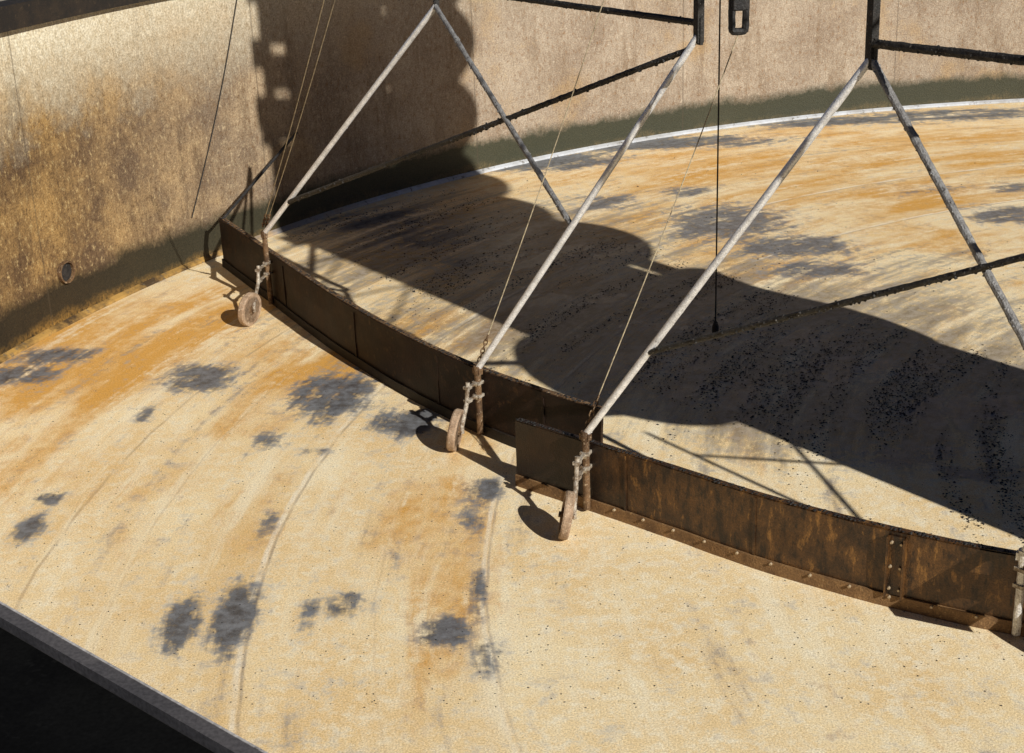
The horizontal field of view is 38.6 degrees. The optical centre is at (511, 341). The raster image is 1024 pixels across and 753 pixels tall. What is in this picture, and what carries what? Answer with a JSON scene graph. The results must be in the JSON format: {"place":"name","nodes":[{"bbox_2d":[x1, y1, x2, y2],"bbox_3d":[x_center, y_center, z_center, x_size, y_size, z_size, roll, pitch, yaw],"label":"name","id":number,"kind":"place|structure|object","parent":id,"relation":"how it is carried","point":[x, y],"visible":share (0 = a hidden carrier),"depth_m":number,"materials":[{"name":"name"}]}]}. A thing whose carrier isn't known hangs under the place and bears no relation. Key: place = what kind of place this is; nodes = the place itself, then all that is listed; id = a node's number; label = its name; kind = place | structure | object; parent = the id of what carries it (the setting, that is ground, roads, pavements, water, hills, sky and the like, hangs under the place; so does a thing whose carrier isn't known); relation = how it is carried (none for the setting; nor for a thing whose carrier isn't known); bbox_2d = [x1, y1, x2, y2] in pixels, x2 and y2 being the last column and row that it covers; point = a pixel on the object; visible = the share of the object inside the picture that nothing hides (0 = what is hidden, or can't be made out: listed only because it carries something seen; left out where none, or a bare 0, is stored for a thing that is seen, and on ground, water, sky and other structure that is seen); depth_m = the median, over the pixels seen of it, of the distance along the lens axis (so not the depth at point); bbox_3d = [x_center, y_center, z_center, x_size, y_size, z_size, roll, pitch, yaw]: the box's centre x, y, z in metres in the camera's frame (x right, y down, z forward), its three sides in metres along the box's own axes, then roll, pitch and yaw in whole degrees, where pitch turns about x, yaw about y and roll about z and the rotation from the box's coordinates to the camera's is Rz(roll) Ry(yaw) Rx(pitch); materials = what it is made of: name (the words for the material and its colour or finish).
{"place":"outdoors","nodes":[
{"label":"outdoors","id":0,"kind":"place"},
{"bbox_2d":[0,102,1023,752],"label":"tank floor","id":1,"kind":"structure","parent":0,"point":[230,540],"depth_m":16.36,"materials":[{"name":"beige concrete"}]},
{"bbox_2d":[219,132,602,451],"bbox_3d":[-2.431,-0.861,20.124,2.413,1.657,11.561,-11,22,-22],"label":"scraper blade","id":2,"kind":"object","parent":1,"relation":"on","point":[459,393],"visible":0.95,"depth_m":18.23,"materials":[{"name":"brown metal"}]},
{"bbox_2d":[0,0,1023,363],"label":"tank wall","id":3,"kind":"structure","parent":1,"relation":"on","point":[108,110],"depth_m":25.71,"materials":[{"name":"beige concrete"}]},
{"bbox_2d":[57,260,74,282],"bbox_3d":[-6.438,-0.998,21.100,0.090,0.330,0.330,6,22,21],"label":"outlet pipe","id":4,"kind":"object","parent":3,"relation":"attached to","point":[66,271],"visible":1,"depth_m":21.11,"materials":[{"name":"metal"}]},
{"bbox_2d":[0,601,267,752],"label":"walkway edge","id":5,"kind":"object","parent":3,"relation":"attached to","point":[59,693],"visible":1,"depth_m":4.40,"materials":[{"name":"grey metal"}]},
{"bbox_2d":[192,0,236,217],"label":"wall cable","id":6,"kind":"object","parent":3,"relation":"attached to","point":[217,108],"depth_m":23.63,"materials":[{"name":"metal"}]},
{"bbox_2d":[5,157,1023,708],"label":"sludge crumbs","id":7,"kind":"object","parent":1,"relation":"on","point":[749,393],"visible":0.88,"depth_m":18.26,"materials":[{"name":"black soil"}]},
{"bbox_2d":[515,418,1023,636],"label":"scraper blade","id":8,"kind":"object","parent":1,"relation":"on","point":[972,584],"visible":1,"depth_m":13.67,"materials":[{"name":"metal"}]},
{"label":"drive tower","id":9,"kind":"object","parent":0,"visible":0},
{"bbox_2d":[263,0,1023,551],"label":"truss arm","id":10,"kind":"object","parent":9,"relation":"attached to","point":[873,44],"visible":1,"depth_m":14.25},
{"bbox_2d":[262,0,323,227],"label":"hanging wire","id":11,"kind":"object","parent":10,"relation":"hanging from","point":[264,219],"visible":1,"depth_m":19.12,"materials":[{"name":"metal"}]},
{"bbox_2d":[265,0,334,227],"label":"hanging wire","id":12,"kind":"object","parent":10,"relation":"hanging from","point":[268,219],"visible":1,"depth_m":19.10,"materials":[{"name":"metal"}]},
{"bbox_2d":[477,0,603,361],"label":"hanging wire","id":13,"kind":"object","parent":10,"relation":"hanging from","point":[483,347],"visible":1,"depth_m":16.11,"materials":[{"name":"metal"}]},
{"bbox_2d":[712,0,720,339],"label":"plumb line","id":14,"kind":"object","parent":10,"relation":"hanging from","point":[715,326],"visible":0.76,"depth_m":18.70,"materials":[{"name":"metal"}]},
{"bbox_2d":[728,0,749,34],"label":"hanging block","id":15,"kind":"structure","parent":10,"relation":"hanging from","point":[734,6],"depth_m":14.11,"materials":[{"name":"black metal"}]},
{"bbox_2d":[585,35,737,426],"bbox_3d":[1.474,-1.053,14.521,1.760,3.794,0.051,-11,22,-23],"label":"hanging wire","id":16,"kind":"object","parent":15,"relation":"hanging from","point":[592,411],"visible":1,"depth_m":14.56,"materials":[{"name":"metal"}]}
]}

